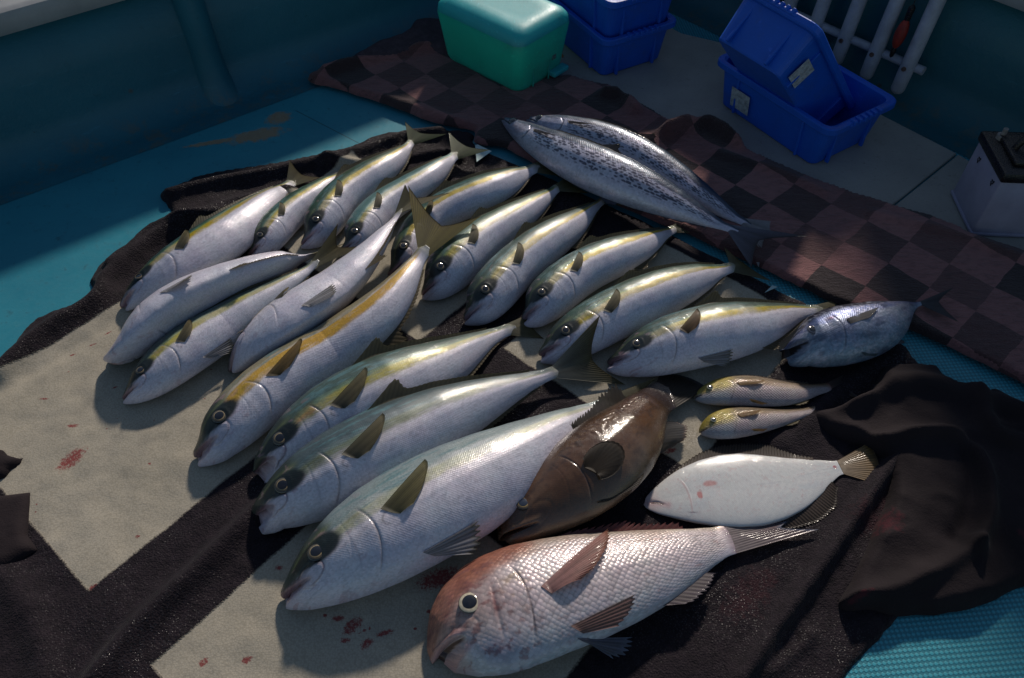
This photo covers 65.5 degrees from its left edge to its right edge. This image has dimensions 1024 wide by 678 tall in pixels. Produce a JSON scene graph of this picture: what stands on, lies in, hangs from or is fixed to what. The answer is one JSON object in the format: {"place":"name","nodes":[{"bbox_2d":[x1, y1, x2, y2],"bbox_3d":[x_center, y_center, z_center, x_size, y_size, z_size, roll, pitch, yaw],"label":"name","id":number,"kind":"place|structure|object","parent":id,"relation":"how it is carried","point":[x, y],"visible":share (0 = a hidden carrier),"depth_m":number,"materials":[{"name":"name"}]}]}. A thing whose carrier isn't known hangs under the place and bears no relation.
{"place":"outdoors","nodes":[
{"label":"outdoors","id":0,"kind":"place"},
{"bbox_2d":[0,11,1023,677],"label":"deck","id":1,"kind":"structure","parent":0,"point":[60,243],"depth_m":2.08,"materials":[{"name":"teal paint"}]},
{"bbox_2d":[0,0,439,204],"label":"bulwark","id":2,"kind":"object","parent":1,"relation":"on","point":[86,86],"visible":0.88,"depth_m":2.31,"materials":[{"name":"teal paint"}]},
{"bbox_2d":[310,18,447,80],"bbox_3d":[-0.407,-0.966,2.606,0.533,0.047,0.228,-12,51,-10],"label":"folded cloth","id":3,"kind":"object","parent":1,"relation":"on","point":[426,29],"visible":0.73,"depth_m":2.60,"materials":[{"name":"brown fabric"}]},
{"bbox_2d":[0,126,917,677],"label":"rug","id":4,"kind":"object","parent":1,"relation":"on","point":[156,554],"visible":0.33,"depth_m":1.51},
{"bbox_2d":[0,450,22,479],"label":"cloth scrap","id":5,"kind":"object","parent":4,"relation":"on","point":[8,463],"visible":1,"depth_m":1.60,"materials":[{"name":"black fabric"}]},
{"bbox_2d":[0,493,36,564],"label":"cloth scrap","id":6,"kind":"object","parent":4,"relation":"on","point":[16,543],"visible":1,"depth_m":1.51,"materials":[{"name":"black fabric"}]},
{"bbox_2d":[120,161,319,310],"bbox_3d":[-0.708,-0.279,1.998,0.159,0.103,0.621,25,54,20],"label":"yellowtail","id":7,"kind":"object","parent":4,"relation":"on","point":[223,234],"visible":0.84,"depth_m":1.92,"materials":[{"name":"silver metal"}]},
{"bbox_2d":[103,243,343,364],"bbox_3d":[-0.659,-0.149,1.853,0.643,0.156,0.118,-36,58,-27],"label":"yellowtail","id":8,"kind":"object","parent":4,"relation":"on","point":[154,318],"visible":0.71,"depth_m":1.76,"materials":[{"name":"silver metal"}]},
{"bbox_2d":[122,224,354,403],"bbox_3d":[-0.609,-0.066,1.824,0.137,0.090,0.643,31,56,24],"label":"yellowtail","id":9,"kind":"object","parent":4,"relation":"on","point":[182,353],"visible":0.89,"depth_m":1.74,"materials":[{"name":"silver metal"}]},
{"bbox_2d":[247,173,336,255],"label":"yellowtail","id":10,"kind":"object","parent":4,"relation":"on","point":[280,223],"visible":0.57,"depth_m":2.02,"materials":[{"name":"silver metal"}]},
{"bbox_2d":[193,186,479,466],"bbox_3d":[-0.352,-0.033,1.757,0.237,0.150,0.837,25,54,20],"label":"yellowtail","id":11,"kind":"object","parent":4,"relation":"on","point":[253,403],"visible":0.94,"depth_m":1.69,"materials":[{"name":"silver metal"}]},
{"bbox_2d":[228,185,450,372],"bbox_3d":[-0.382,-0.157,1.876,0.151,0.126,0.696,30,56,23],"label":"yellowtail","id":12,"kind":"object","parent":4,"relation":"on","point":[318,299],"visible":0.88,"depth_m":1.75,"materials":[{"name":"silver metal"}]},
{"bbox_2d":[301,122,444,248],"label":"yellowtail","id":13,"kind":"object","parent":4,"relation":"on","point":[344,194],"visible":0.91,"depth_m":2.08,"materials":[{"name":"silver metal"}]},
{"bbox_2d":[253,317,543,482],"bbox_3d":[-0.207,0.071,1.684,0.748,0.131,0.164,-28,55,-22],"label":"yellowtail","id":14,"kind":"object","parent":4,"relation":"on","point":[368,376],"visible":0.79,"depth_m":1.62,"materials":[{"name":"silver metal"}]},
{"bbox_2d":[340,133,487,256],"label":"yellowtail","id":15,"kind":"object","parent":4,"relation":"on","point":[372,213],"visible":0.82,"depth_m":2.08,"materials":[{"name":"silver metal"}]},
{"bbox_2d":[252,315,624,533],"bbox_3d":[-0.138,0.154,1.613,0.826,0.132,0.175,-24,54,-19],"label":"yellowtail","id":16,"kind":"object","parent":4,"relation":"on","point":[321,476],"visible":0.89,"depth_m":1.54,"materials":[{"name":"silver metal"}]},
{"bbox_2d":[281,377,656,609],"bbox_3d":[-0.028,0.264,1.506,0.868,0.146,0.225,-24,53,-19],"label":"yellowtail","id":17,"kind":"object","parent":4,"relation":"on","point":[413,516],"visible":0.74,"depth_m":1.41,"materials":[{"name":"silver metal"}]},
{"bbox_2d":[388,162,557,275],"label":"yellowtail","id":18,"kind":"object","parent":4,"relation":"on","point":[467,197],"visible":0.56,"depth_m":2.06,"materials":[{"name":"silver metal"}]},
{"bbox_2d":[475,144,491,161],"bbox_3d":[-0.101,-0.531,2.271,0.055,0.002,0.065,32,57,24],"label":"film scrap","id":19,"kind":"object","parent":4,"relation":"on","point":[481,155],"visible":0.79,"depth_m":2.27,"materials":[{"name":"clear plastic"}]},
{"bbox_2d":[421,179,586,300],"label":"yellowtail","id":20,"kind":"object","parent":4,"relation":"on","point":[456,263],"visible":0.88,"depth_m":1.93,"materials":[{"name":"silver metal"}]},
{"bbox_2d":[463,197,620,325],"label":"yellowtail","id":21,"kind":"object","parent":4,"relation":"on","point":[507,275],"visible":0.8,"depth_m":1.90,"materials":[{"name":"silver metal"}]},
{"bbox_2d":[497,374,703,544],"bbox_3d":[0.198,0.207,1.571,0.190,0.121,0.565,33,57,25],"label":"grouper","id":22,"kind":"object","parent":4,"relation":"on","point":[611,446],"visible":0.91,"depth_m":1.50,"materials":[{"name":"food"}]},
{"bbox_2d":[522,223,689,327],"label":"yellowtail","id":23,"kind":"object","parent":4,"relation":"on","point":[565,284],"visible":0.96,"depth_m":1.88,"materials":[{"name":"silver metal"}]},
{"bbox_2d":[427,521,817,676],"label":"sea bream","id":24,"kind":"object","parent":4,"relation":"on","point":[513,608],"visible":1,"depth_m":1.36,"materials":[{"name":"food"}]},
{"bbox_2d":[538,247,770,364],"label":"yellowtail","id":25,"kind":"object","parent":4,"relation":"on","point":[629,303],"visible":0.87,"depth_m":1.80,"materials":[{"name":"silver metal"}]},
{"bbox_2d":[607,290,835,376],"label":"yellowtail","id":26,"kind":"object","parent":4,"relation":"on","point":[713,328],"visible":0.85,"depth_m":1.73,"materials":[{"name":"silver metal"}]},
{"bbox_2d":[699,406,814,438],"bbox_3d":[0.552,0.157,1.663,0.333,0.041,0.073,-10,50,-8],"label":"grunt fish","id":27,"kind":"object","parent":4,"relation":"on","point":[736,422],"visible":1,"depth_m":1.64},
{"bbox_2d":[644,443,878,528],"bbox_3d":[0.497,0.284,1.567,0.481,0.026,0.197,0,50,0],"label":"flounder","id":28,"kind":"object","parent":4,"relation":"on","point":[744,485],"visible":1,"depth_m":1.55,"materials":[{"name":"white food"}]},
{"bbox_2d":[693,375,856,406],"bbox_3d":[0.571,0.105,1.703,0.361,0.048,0.085,-3,50,-3],"label":"grunt fish","id":29,"kind":"object","parent":4,"relation":"on","point":[749,390],"visible":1,"depth_m":1.69},
{"bbox_2d":[779,287,957,366],"bbox_3d":[0.830,-0.031,1.776,0.471,0.110,0.140,-12,51,-10],"label":"tuna","id":30,"kind":"object","parent":4,"relation":"on","point":[843,335],"visible":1,"depth_m":1.73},
{"bbox_2d":[816,364,1023,616],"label":"cloth","id":31,"kind":"object","parent":4,"relation":"on","point":[947,535],"visible":1,"depth_m":1.54,"materials":[{"name":"black fabric"}]},
{"bbox_2d":[308,41,1023,383],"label":"checked rug","id":32,"kind":"object","parent":1,"relation":"on","point":[850,248],"visible":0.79,"depth_m":2.08,"materials":[{"name":"brown fabric"}]},
{"bbox_2d":[437,0,568,90],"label":"tub","id":33,"kind":"object","parent":32,"relation":"on","point":[516,45],"visible":1,"depth_m":2.40,"materials":[{"name":"green plastic"}]},
{"bbox_2d":[526,115,770,266],"bbox_3d":[0.383,-0.482,2.167,0.836,0.090,0.198,37,59,27],"label":"spanish mackerel","id":34,"kind":"object","parent":32,"relation":"on","point":[644,149],"visible":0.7,"depth_m":2.15,"materials":[{"name":"silver metal"}]},
{"bbox_2d":[502,117,805,267],"bbox_3d":[0.305,-0.424,2.095,0.936,0.108,0.181,28,55,22],"label":"spanish mackerel","id":35,"kind":"object","parent":32,"relation":"on","point":[611,174],"visible":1,"depth_m":2.06,"materials":[{"name":"silver metal"}]},
{"bbox_2d":[559,28,955,204],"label":"deck panel","id":36,"kind":"structure","parent":1,"relation":"on","point":[891,162],"depth_m":2.37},
{"bbox_2d":[548,0,675,74],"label":"crate","id":37,"kind":"object","parent":36,"relation":"on","point":[594,49],"visible":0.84,"depth_m":2.52,"materials":[{"name":"blue plastic"}]},
{"bbox_2d":[559,0,671,37],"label":"crate","id":38,"kind":"object","parent":37,"relation":"on","point":[609,18],"visible":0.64,"depth_m":2.43,"materials":[{"name":"blue plastic"}]},
{"bbox_2d":[718,53,895,163],"bbox_3d":[0.837,-0.701,2.328,0.280,0.147,0.464,-27,54,-21],"label":"crate","id":39,"kind":"object","parent":36,"relation":"on","point":[803,135],"visible":0.62,"depth_m":2.26,"materials":[{"name":"plastic"}]},
{"bbox_2d":[719,0,854,123],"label":"crate","id":40,"kind":"object","parent":39,"relation":"in","point":[782,50],"visible":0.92,"depth_m":2.09,"materials":[{"name":"plastic"}]},
{"bbox_2d":[668,0,1023,158],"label":"bulwark","id":41,"kind":"object","parent":1,"relation":"on","point":[962,92],"visible":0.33,"depth_m":2.35,"materials":[{"name":"teal paint"}]},
{"bbox_2d":[784,0,946,93],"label":"grille","id":42,"kind":"object","parent":41,"relation":"attached to","point":[908,64],"visible":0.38,"depth_m":2.39,"materials":[{"name":"white plastic"}]},
{"bbox_2d":[889,0,915,57],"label":"float","id":43,"kind":"object","parent":42,"relation":"hanging from","point":[900,33],"visible":1,"depth_m":2.31,"materials":[{"name":"red plastic"}]},
{"bbox_2d":[896,155,1023,249],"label":"deck panel","id":44,"kind":"structure","parent":1,"relation":"on","point":[932,195],"depth_m":2.15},
{"bbox_2d":[950,127,1023,236],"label":"battery","id":45,"kind":"object","parent":44,"relation":"on","point":[987,193],"visible":0.97,"depth_m":2.00,"materials":[{"name":"white plastic"},{"name":"black plastic"}]}
]}

